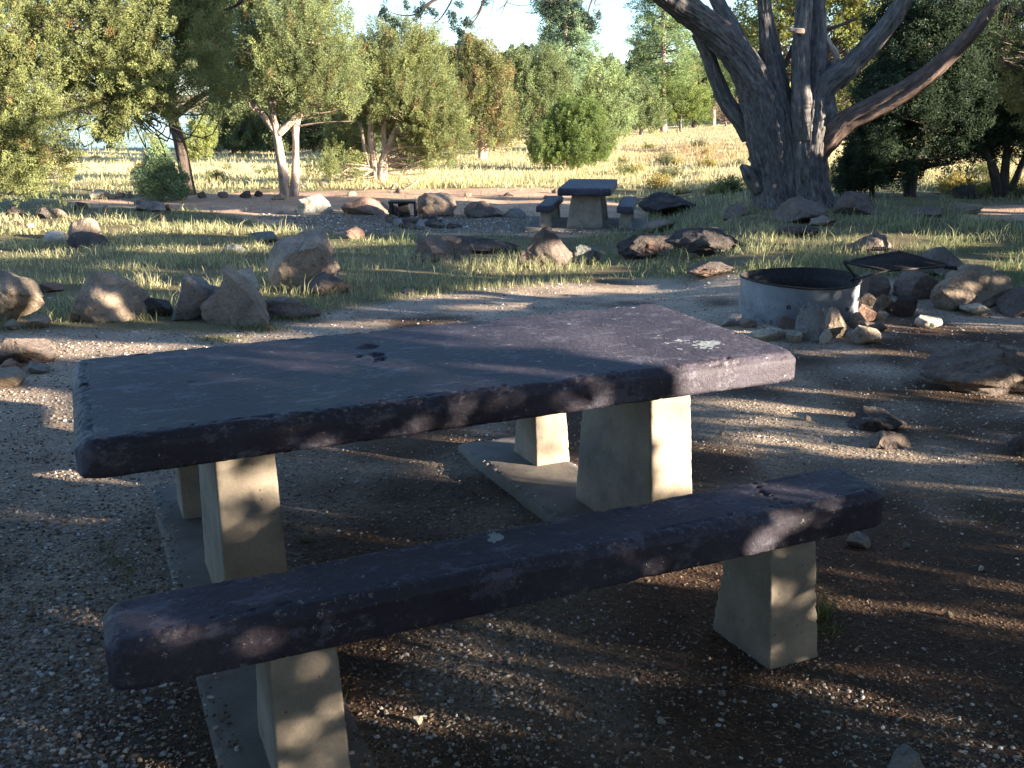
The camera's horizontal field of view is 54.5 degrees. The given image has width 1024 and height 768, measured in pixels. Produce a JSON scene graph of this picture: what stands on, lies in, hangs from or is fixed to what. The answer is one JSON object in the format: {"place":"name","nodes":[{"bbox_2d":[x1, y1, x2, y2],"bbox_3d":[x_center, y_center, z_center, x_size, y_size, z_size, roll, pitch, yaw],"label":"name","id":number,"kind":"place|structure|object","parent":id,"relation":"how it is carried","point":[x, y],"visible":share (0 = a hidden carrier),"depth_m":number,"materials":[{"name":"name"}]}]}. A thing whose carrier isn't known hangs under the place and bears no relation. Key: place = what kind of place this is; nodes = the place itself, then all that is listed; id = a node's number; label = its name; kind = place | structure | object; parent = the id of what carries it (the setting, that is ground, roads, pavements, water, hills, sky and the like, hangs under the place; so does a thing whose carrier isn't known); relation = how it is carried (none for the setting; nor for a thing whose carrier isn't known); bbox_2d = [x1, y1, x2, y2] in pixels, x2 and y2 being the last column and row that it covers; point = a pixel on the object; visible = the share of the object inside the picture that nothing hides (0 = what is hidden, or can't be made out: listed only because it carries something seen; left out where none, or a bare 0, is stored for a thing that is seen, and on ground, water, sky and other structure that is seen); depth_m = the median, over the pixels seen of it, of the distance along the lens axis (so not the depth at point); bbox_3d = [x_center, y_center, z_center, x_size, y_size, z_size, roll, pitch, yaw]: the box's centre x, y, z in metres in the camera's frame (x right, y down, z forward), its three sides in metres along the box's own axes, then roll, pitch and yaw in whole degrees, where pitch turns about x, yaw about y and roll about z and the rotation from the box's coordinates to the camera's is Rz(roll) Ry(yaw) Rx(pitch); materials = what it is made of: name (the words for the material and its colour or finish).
{"place":"outdoors","nodes":[
{"label":"outdoors","id":0,"kind":"place"},
{"bbox_2d":[28,113,208,148],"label":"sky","id":1,"kind":"structure","parent":0,"point":[169,143],"depth_m":101.92,"materials":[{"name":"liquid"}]},
{"bbox_2d":[251,210,640,234],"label":"gravel","id":2,"kind":"structure","parent":0,"point":[366,224],"depth_m":19.88,"materials":[{"name":"gravel"}]},
{"bbox_2d":[0,95,1023,767],"bbox_3d":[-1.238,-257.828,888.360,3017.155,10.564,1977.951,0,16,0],"label":"ground","id":3,"kind":"structure","parent":0,"point":[708,461],"depth_m":4.88,"materials":[{"name":"gravel"}]},
{"bbox_2d":[0,366,26,387],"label":"rock","id":4,"kind":"object","parent":3,"relation":"on","point":[14,376],"visible":0.97,"depth_m":7.18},
{"bbox_2d":[0,268,44,322],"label":"boulder","id":5,"kind":"object","parent":3,"relation":"on","point":[21,295],"visible":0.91,"depth_m":9.17,"materials":[{"name":"stone"}]},
{"bbox_2d":[0,338,56,363],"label":"boulder","id":6,"kind":"object","parent":3,"relation":"on","point":[22,350],"visible":0.91,"depth_m":7.77,"materials":[{"name":"stone"}]},
{"bbox_2d":[25,314,50,327],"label":"rock","id":7,"kind":"object","parent":3,"relation":"on","point":[40,319],"visible":0.98,"depth_m":9.03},
{"bbox_2d":[26,360,50,373],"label":"rock","id":8,"kind":"object","parent":3,"relation":"on","point":[34,367],"visible":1,"depth_m":7.53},
{"bbox_2d":[0,0,88,206],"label":"juniper tree","id":9,"kind":"object","parent":3,"relation":"on","point":[18,139],"visible":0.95,"depth_m":17.80,"materials":[{"name":"green plant"}]},
{"bbox_2d":[67,218,100,235],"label":"boulder","id":10,"kind":"object","parent":3,"relation":"on","point":[87,225],"visible":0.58,"depth_m":17.52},
{"bbox_2d":[67,231,111,247],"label":"boulder","id":11,"kind":"object","parent":3,"relation":"on","point":[76,239],"visible":0.82,"depth_m":16.38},
{"bbox_2d":[72,270,150,322],"bbox_3d":[-3.807,-0.803,9.491,0.693,0.576,0.498,-12,20,-36],"label":"boulder","id":12,"kind":"object","parent":3,"relation":"on","point":[103,297],"visible":0.84,"depth_m":9.36,"materials":[{"name":"stone"}]},
{"bbox_2d":[0,0,250,194],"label":"juniper tree","id":13,"kind":"object","parent":3,"relation":"on","point":[123,61],"visible":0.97,"depth_m":18.68,"materials":[{"name":"green plant"}]},
{"bbox_2d":[135,201,165,211],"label":"boulder","id":14,"kind":"object","parent":3,"relation":"on","point":[157,206],"visible":0.91,"depth_m":22.47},
{"bbox_2d":[144,297,172,316],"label":"rock","id":15,"kind":"object","parent":3,"relation":"on","point":[152,304],"visible":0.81,"depth_m":9.58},
{"bbox_2d":[129,132,194,200],"bbox_3d":[-9.067,-5.570,25.706,1.665,1.880,1.270,-7,18,-23],"label":"bush","id":16,"kind":"object","parent":3,"relation":"on","point":[163,180],"visible":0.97,"depth_m":25.55,"materials":[{"name":"green plant"}]},
{"bbox_2d":[172,273,218,320],"bbox_3d":[-2.993,-0.813,9.549,0.563,0.556,0.479,0,16,0],"label":"boulder","id":17,"kind":"object","parent":3,"relation":"on","point":[196,292],"visible":0.59,"depth_m":9.36,"materials":[{"name":"stone"}]},
{"bbox_2d":[182,115,218,162],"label":"juniper bush","id":18,"kind":"object","parent":3,"relation":"on","point":[200,145],"visible":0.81,"depth_m":45.06,"materials":[{"name":"green plant"}]},
{"bbox_2d":[200,265,269,325],"bbox_3d":[-2.594,-0.794,9.359,0.680,0.645,0.578,0,16,0],"label":"boulder","id":19,"kind":"object","parent":3,"relation":"on","point":[236,296],"visible":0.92,"depth_m":9.24,"materials":[{"name":"stone"}]},
{"bbox_2d":[188,94,284,155],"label":"juniper tree","id":20,"kind":"object","parent":3,"relation":"on","point":[256,125],"visible":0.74,"depth_m":56.80,"materials":[{"name":"green plant"}]},
{"bbox_2d":[248,231,277,242],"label":"boulder","id":21,"kind":"object","parent":3,"relation":"on","point":[271,236],"visible":0.79,"depth_m":16.91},
{"bbox_2d":[151,483,377,767],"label":"concrete slab","id":22,"kind":"structure","parent":3,"relation":"on","point":[235,691],"depth_m":3.21,"materials":[{"name":"concrete"}]},
{"bbox_2d":[71,304,795,582],"bbox_3d":[-0.289,0.321,4.080,2.693,0.914,1.123,-7,18,-23],"label":"picnic table","id":23,"kind":"object","parent":22,"relation":"on","point":[628,380],"visible":0.9,"depth_m":3.69,"materials":[{"name":"brown paint"}]},
{"bbox_2d":[103,468,883,767],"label":"picnic bench","id":24,"kind":"object","parent":22,"relation":"on","point":[289,633],"visible":1,"depth_m":2.89,"materials":[{"name":"brown paint"}]},
{"bbox_2d":[234,66,310,151],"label":"juniper tree","id":25,"kind":"object","parent":3,"relation":"on","point":[271,144],"visible":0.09,"depth_m":62.11,"materials":[{"name":"green plant"}]},
{"bbox_2d":[186,0,374,196],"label":"juniper tree","id":26,"kind":"object","parent":3,"relation":"on","point":[302,29],"visible":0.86,"depth_m":25.04,"materials":[{"name":"green plant"}]},
{"bbox_2d":[266,296,321,318],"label":"boulder","id":27,"kind":"object","parent":3,"relation":"on","point":[284,306],"visible":0.83,"depth_m":9.57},
{"bbox_2d":[267,226,340,291],"bbox_3d":[-2.381,-1.363,11.404,0.839,0.863,0.713,0,16,0],"label":"boulder","id":28,"kind":"object","parent":3,"relation":"on","point":[309,252],"visible":0.72,"depth_m":11.13,"materials":[{"name":"stone"}]},
{"bbox_2d":[276,96,349,152],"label":"juniper tree","id":29,"kind":"object","parent":3,"relation":"on","point":[312,141],"visible":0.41,"depth_m":54.59,"materials":[{"name":"green plant"}]},
{"bbox_2d":[296,194,333,214],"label":"boulder","id":30,"kind":"object","parent":3,"relation":"on","point":[314,204],"visible":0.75,"depth_m":21.86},
{"bbox_2d":[303,271,355,295],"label":"boulder","id":31,"kind":"object","parent":3,"relation":"on","point":[319,281],"visible":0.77,"depth_m":10.97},
{"bbox_2d":[325,76,395,155],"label":"juniper tree","id":32,"kind":"object","parent":3,"relation":"on","point":[378,140],"visible":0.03,"depth_m":46.07,"materials":[{"name":"green plant"}]},
{"bbox_2d":[341,197,388,214],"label":"boulder","id":33,"kind":"object","parent":3,"relation":"on","point":[367,206],"visible":0.82,"depth_m":21.67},
{"bbox_2d":[302,5,480,182],"bbox_3d":[-3.511,-8.683,29.992,5.304,5.433,3.320,3,16,10],"label":"juniper tree","id":34,"kind":"object","parent":3,"relation":"on","point":[423,121],"visible":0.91,"depth_m":29.59,"materials":[{"name":"green plant"}]},
{"bbox_2d":[388,199,417,216],"bbox_3d":[-2.326,-3.715,21.249,0.584,0.409,0.470,0,16,0],"label":"camp grill","id":35,"kind":"object","parent":3,"relation":"on","point":[403,207],"visible":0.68,"depth_m":21.23,"materials":[{"name":"metal"}]},
{"bbox_2d":[417,192,456,215],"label":"boulder","id":36,"kind":"object","parent":3,"relation":"on","point":[437,204],"visible":0.86,"depth_m":21.56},
{"bbox_2d":[411,235,470,262],"bbox_3d":[-1.034,-1.921,14.210,0.611,0.442,0.754,10,19,31],"label":"boulder","id":37,"kind":"object","parent":3,"relation":"on","point":[433,247],"visible":0.83,"depth_m":13.99,"materials":[{"name":"stone"}]},
{"bbox_2d":[436,23,522,160],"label":"juniper tree","id":38,"kind":"object","parent":3,"relation":"on","point":[485,68],"visible":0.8,"depth_m":41.35,"materials":[{"name":"green plant"}]},
{"bbox_2d":[464,201,503,217],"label":"boulder","id":39,"kind":"object","parent":3,"relation":"on","point":[476,209],"visible":0.87,"depth_m":21.27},
{"bbox_2d":[454,236,520,252],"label":"boulder","id":40,"kind":"object","parent":3,"relation":"on","point":[479,245],"visible":0.55,"depth_m":14.94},
{"bbox_2d":[0,120,1023,188],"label":"dry grass","id":41,"kind":"structure","parent":3,"relation":"on","point":[928,173],"depth_m":34.99,"materials":[{"name":"plant"}]},
{"bbox_2d":[0,173,1023,235],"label":"grass","id":42,"kind":"structure","parent":3,"relation":"on","point":[972,223],"depth_m":18.81,"materials":[{"name":"plant"}]},
{"bbox_2d":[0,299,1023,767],"bbox_3d":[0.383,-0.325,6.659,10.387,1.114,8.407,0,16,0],"label":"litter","id":43,"kind":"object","parent":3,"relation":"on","point":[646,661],"visible":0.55,"depth_m":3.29,"materials":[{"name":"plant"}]},
{"bbox_2d":[458,436,593,520],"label":"concrete slab","id":44,"kind":"structure","parent":3,"relation":"on","point":[558,488],"depth_m":5.17,"materials":[{"name":"concrete"}]},
{"bbox_2d":[175,413,568,518],"bbox_3d":[-0.762,0.382,5.086,2.531,0.563,0.341,-7,18,-23],"label":"picnic bench","id":45,"kind":"object","parent":44,"relation":"on","point":[541,440],"visible":0.12,"depth_m":5.34,"materials":[{"name":"brown paint"}]},
{"bbox_2d":[493,38,579,153],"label":"juniper tree","id":46,"kind":"object","parent":3,"relation":"on","point":[534,99],"visible":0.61,"depth_m":46.11,"materials":[{"name":"green plant"}]},
{"bbox_2d":[518,226,572,266],"bbox_3d":[0.475,-1.859,13.758,0.748,0.662,0.510,4,17,14],"label":"boulder","id":47,"kind":"object","parent":3,"relation":"on","point":[546,241],"visible":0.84,"depth_m":13.57,"materials":[{"name":"stone"}]},
{"bbox_2d":[91,284,1003,735],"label":"weeds","id":48,"kind":"object","parent":3,"relation":"on","point":[821,610],"visible":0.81,"depth_m":4.42,"materials":[{"name":"green plant"}]},
{"bbox_2d":[529,0,604,92],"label":"pine tree","id":49,"kind":"object","parent":3,"relation":"on","point":[560,38],"visible":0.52,"depth_m":59.90,"materials":[{"name":"green plant"}]},
{"bbox_2d":[525,90,619,169],"bbox_3d":[2.210,-9.196,36.310,3.521,2.978,2.212,0,16,0],"label":"juniper bush","id":50,"kind":"object","parent":3,"relation":"on","point":[570,119],"visible":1,"depth_m":35.96,"materials":[{"name":"green plant"}]},
{"bbox_2d":[523,217,648,231],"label":"concrete slab","id":51,"kind":"structure","parent":3,"relation":"on","point":[560,224],"depth_m":18.73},
{"bbox_2d":[536,196,562,226],"bbox_3d":[0.739,-3.321,19.213,0.312,0.453,2.001,2,16,9],"label":"picnic bench","id":52,"kind":"object","parent":51,"relation":"on","point":[548,208],"visible":0.98,"depth_m":18.51,"materials":[{"name":"grey concrete"}]},
{"bbox_2d":[557,179,617,228],"bbox_3d":[1.469,-3.466,19.051,0.982,0.753,2.203,2,16,9],"label":"picnic table","id":53,"kind":"object","parent":51,"relation":"on","point":[588,206],"visible":1,"depth_m":18.29,"materials":[{"name":"brown paint"}]},
{"bbox_2d":[617,196,636,228],"bbox_3d":[2.201,-3.264,18.990,0.312,0.453,2.001,2,16,9],"label":"picnic bench","id":54,"kind":"object","parent":51,"relation":"on","point":[626,206],"visible":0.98,"depth_m":18.26,"materials":[{"name":"grey concrete"}]},
{"bbox_2d":[573,244,600,263],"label":"boulder","id":55,"kind":"object","parent":3,"relation":"on","point":[588,254],"visible":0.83,"depth_m":13.72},
{"bbox_2d":[570,53,645,138],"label":"juniper tree","id":56,"kind":"object","parent":3,"relation":"on","point":[604,88],"visible":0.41,"depth_m":66.08,"materials":[{"name":"green plant"}]},
{"bbox_2d":[608,69,672,134],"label":"juniper tree","id":57,"kind":"object","parent":3,"relation":"on","point":[644,117],"visible":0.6,"depth_m":72.52,"materials":[{"name":"green plant"}]},
{"bbox_2d":[616,234,677,258],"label":"boulder","id":58,"kind":"object","parent":3,"relation":"on","point":[643,246],"visible":0.75,"depth_m":14.12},
{"bbox_2d":[642,219,675,232],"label":"boulder","id":59,"kind":"object","parent":3,"relation":"on","point":[660,225],"visible":0.86,"depth_m":17.80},
{"bbox_2d":[642,171,675,187],"bbox_3d":[4.135,-5.815,28.242,0.880,0.487,0.816,-12,20,-36],"label":"brush clump","id":60,"kind":"object","parent":3,"relation":"on","point":[663,180],"visible":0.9,"depth_m":28.15,"materials":[{"name":"yellow plant"}]},
{"bbox_2d":[622,0,702,131],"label":"pine tree","id":61,"kind":"object","parent":3,"relation":"on","point":[670,25],"visible":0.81,"depth_m":77.44,"materials":[{"name":"green plant"}]},
{"bbox_2d":[638,192,697,214],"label":"boulder","id":62,"kind":"object","parent":3,"relation":"on","point":[665,203],"visible":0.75,"depth_m":20.83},
{"bbox_2d":[637,76,715,131],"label":"juniper tree","id":63,"kind":"object","parent":3,"relation":"on","point":[689,108],"visible":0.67,"depth_m":75.92,"materials":[{"name":"green plant"}]},
{"bbox_2d":[362,0,1023,208],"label":"old juniper","id":64,"kind":"object","parent":3,"relation":"on","point":[797,133],"visible":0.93,"depth_m":16.37,"materials":[{"name":"grey plant"}]},
{"bbox_2d":[666,55,721,127],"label":"juniper tree","id":65,"kind":"object","parent":3,"relation":"on","point":[698,123],"visible":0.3,"depth_m":85.82,"materials":[{"name":"green plant"}]},
{"bbox_2d":[664,227,741,255],"bbox_3d":[2.596,-1.859,13.210,1.003,0.401,0.720,-9,18,-28],"label":"boulder","id":66,"kind":"object","parent":3,"relation":"on","point":[705,241],"visible":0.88,"depth_m":13.04,"materials":[{"name":"stone"}]},
{"bbox_2d":[686,262,733,276],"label":"boulder","id":67,"kind":"object","parent":3,"relation":"on","point":[706,269],"visible":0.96,"depth_m":11.36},
{"bbox_2d":[695,56,734,124],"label":"pine tree","id":68,"kind":"object","parent":3,"relation":"on","point":[731,88],"visible":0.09,"depth_m":87.86,"materials":[{"name":"green plant"}]},
{"bbox_2d":[709,173,747,194],"bbox_3d":[4.819,-4.409,21.805,1.083,0.509,1.029,-10,19,-30],"label":"brush clump","id":69,"kind":"object","parent":3,"relation":"on","point":[722,185],"visible":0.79,"depth_m":21.71,"materials":[{"name":"green plant"}]},
{"bbox_2d":[722,203,748,219],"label":"boulder","id":70,"kind":"object","parent":3,"relation":"on","point":[740,209],"visible":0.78,"depth_m":16.19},
{"bbox_2d":[748,327,787,340],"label":"rock","id":71,"kind":"object","parent":3,"relation":"on","point":[768,333],"visible":0.88,"depth_m":8.21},
{"bbox_2d":[774,225,823,234],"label":"boulder","id":72,"kind":"object","parent":3,"relation":"on","point":[798,229],"visible":0.85,"depth_m":13.73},
{"bbox_2d":[770,196,828,222],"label":"boulder","id":73,"kind":"object","parent":3,"relation":"on","point":[800,208],"visible":0.79,"depth_m":15.08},
{"bbox_2d":[719,0,892,113],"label":"juniper tree","id":74,"kind":"object","parent":3,"relation":"on","point":[841,38],"visible":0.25,"depth_m":44.98,"materials":[{"name":"green plant"}]},
{"bbox_2d":[795,301,824,342],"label":"rock","id":75,"kind":"object","parent":3,"relation":"on","point":[810,323],"visible":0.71,"depth_m":8.18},
{"bbox_2d":[825,307,849,337],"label":"rock","id":76,"kind":"object","parent":3,"relation":"on","point":[837,325],"visible":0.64,"depth_m":8.34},
{"bbox_2d":[738,246,957,325],"bbox_3d":[3.049,-0.944,9.316,1.969,0.576,1.087,-7,17,-22],"label":"fire ring","id":77,"kind":"object","parent":3,"relation":"on","point":[771,296],"visible":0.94,"depth_m":9.03,"materials":[{"name":"grey metal"}]},
{"bbox_2d":[831,166,869,195],"bbox_3d":[6.653,-4.076,19.362,0.858,1.108,0.772,14,21,40],"label":"juniper bush","id":78,"kind":"object","parent":3,"relation":"on","point":[865,186],"visible":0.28,"depth_m":19.27,"materials":[{"name":"green plant"}]},
{"bbox_2d":[832,190,880,214],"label":"boulder","id":79,"kind":"object","parent":3,"relation":"on","point":[861,203],"visible":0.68,"depth_m":16.05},
{"bbox_2d":[845,531,870,548],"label":"rock","id":80,"kind":"object","parent":3,"relation":"on","point":[860,539],"visible":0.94,"depth_m":4.37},
{"bbox_2d":[850,325,880,343],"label":"rock","id":81,"kind":"object","parent":3,"relation":"on","point":[863,334],"visible":0.95,"depth_m":8.16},
{"bbox_2d":[842,231,891,254],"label":"boulder","id":82,"kind":"object","parent":3,"relation":"on","point":[880,239],"visible":0.6,"depth_m":12.33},
{"bbox_2d":[858,303,876,321],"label":"rock","id":83,"kind":"object","parent":3,"relation":"on","point":[868,313],"visible":0.59,"depth_m":9.01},
{"bbox_2d":[845,405,904,431],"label":"boulder","id":84,"kind":"object","parent":3,"relation":"on","point":[871,418],"visible":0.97,"depth_m":6.10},
{"bbox_2d":[860,272,890,296],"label":"rock","id":85,"kind":"object","parent":3,"relation":"on","point":[877,285],"visible":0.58,"depth_m":10.01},
{"bbox_2d":[831,61,933,196],"bbox_3d":[7.048,-4.868,19.060,1.941,2.762,1.687,0,16,0],"label":"juniper tree","id":86,"kind":"object","parent":3,"relation":"on","point":[878,155],"visible":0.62,"depth_m":18.80,"materials":[{"name":"green plant"}]},
{"bbox_2d":[873,294,894,311],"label":"rock","id":87,"kind":"object","parent":3,"relation":"on","point":[884,302],"visible":0.84,"depth_m":9.41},
{"bbox_2d":[869,430,913,449],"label":"boulder","id":88,"kind":"object","parent":3,"relation":"on","point":[883,440],"visible":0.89,"depth_m":5.78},
{"bbox_2d":[892,295,917,316],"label":"rock","id":89,"kind":"object","parent":3,"relation":"on","point":[904,306],"visible":0.98,"depth_m":9.22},
{"bbox_2d":[887,743,925,767],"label":"rock","id":90,"kind":"object","parent":3,"relation":"on","point":[904,755],"visible":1,"depth_m":2.84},
{"bbox_2d":[892,270,939,299],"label":"boulder","id":91,"kind":"object","parent":3,"relation":"on","point":[917,284],"visible":0.63,"depth_m":9.91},
{"bbox_2d":[906,207,943,215],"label":"boulder","id":92,"kind":"object","parent":3,"relation":"on","point":[929,210],"visible":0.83,"depth_m":15.66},
{"bbox_2d":[914,315,942,328],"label":"rock","id":93,"kind":"object","parent":3,"relation":"on","point":[927,321],"visible":0.98,"depth_m":8.77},
{"bbox_2d":[852,0,1010,196],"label":"juniper tree","id":94,"kind":"object","parent":3,"relation":"on","point":[931,29],"visible":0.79,"depth_m":18.26,"materials":[{"name":"green plant"}]},
{"bbox_2d":[919,246,963,275],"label":"boulder","id":95,"kind":"object","parent":3,"relation":"on","point":[943,254],"visible":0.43,"depth_m":10.96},
{"bbox_2d":[928,170,975,193],"bbox_3d":[9.236,-4.223,20.786,0.928,0.512,0.860,3,16,11],"label":"brush clump","id":96,"kind":"object","parent":3,"relation":"on","point":[946,184],"visible":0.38,"depth_m":20.70,"materials":[{"name":"yellow plant"}]},
{"bbox_2d":[947,202,983,214],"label":"boulder","id":97,"kind":"object","parent":3,"relation":"on","point":[974,209],"visible":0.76,"depth_m":15.84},
{"bbox_2d":[952,185,979,198],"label":"boulder","id":98,"kind":"object","parent":3,"relation":"on","point":[960,192],"visible":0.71,"depth_m":18.93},
{"bbox_2d":[945,175,991,197],"bbox_3d":[9.050,-3.898,19.645,0.896,0.437,0.851,-13,20,-37],"label":"brush clump","id":99,"kind":"object","parent":3,"relation":"on","point":[981,188],"visible":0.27,"depth_m":19.61,"materials":[{"name":"green plant"}]},
{"bbox_2d":[930,264,1012,310],"bbox_3d":[4.440,-0.904,9.639,0.794,0.510,0.391,-6,17,-19],"label":"boulder","id":100,"kind":"object","parent":3,"relation":"on","point":[986,286],"visible":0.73,"depth_m":9.51,"materials":[{"name":"stone"}]},
{"bbox_2d":[920,341,1023,395],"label":"boulder","id":101,"kind":"object","parent":3,"relation":"on","point":[992,368],"visible":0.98,"depth_m":6.81,"materials":[{"name":"stone"}]},
{"bbox_2d":[959,303,991,315],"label":"rock","id":102,"kind":"object","parent":3,"relation":"on","point":[977,309],"visible":1,"depth_m":9.25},
{"bbox_2d":[940,0,1023,196],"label":"juniper tree","id":103,"kind":"object","parent":3,"relation":"on","point":[1006,135],"visible":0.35,"depth_m":18.99,"materials":[{"name":"green plant"}]},
{"bbox_2d":[973,0,1023,131],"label":"juniper tree","id":104,"kind":"object","parent":3,"relation":"on","point":[1016,88],"visible":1,"depth_m":14.15,"materials":[{"name":"green plant"}]},
{"bbox_2d":[995,286,1023,317],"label":"boulder","id":105,"kind":"object","parent":3,"relation":"on","point":[1010,303],"visible":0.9,"depth_m":9.32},
{"bbox_2d":[1007,435,1023,456],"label":"boulder","id":106,"kind":"object","parent":3,"relation":"on","point":[1015,447],"visible":0.95,"depth_m":5.64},
{"bbox_2d":[0,221,1023,333],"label":"grass","id":107,"kind":"structure","parent":0,"point":[818,258],"depth_m":12.92,"materials":[{"name":"plant"}]},
{"bbox_2d":[4,0,1023,94],"label":"sky","id":108,"kind":"structure","parent":0,"point":[506,29],"materials":[{"name":"white"}]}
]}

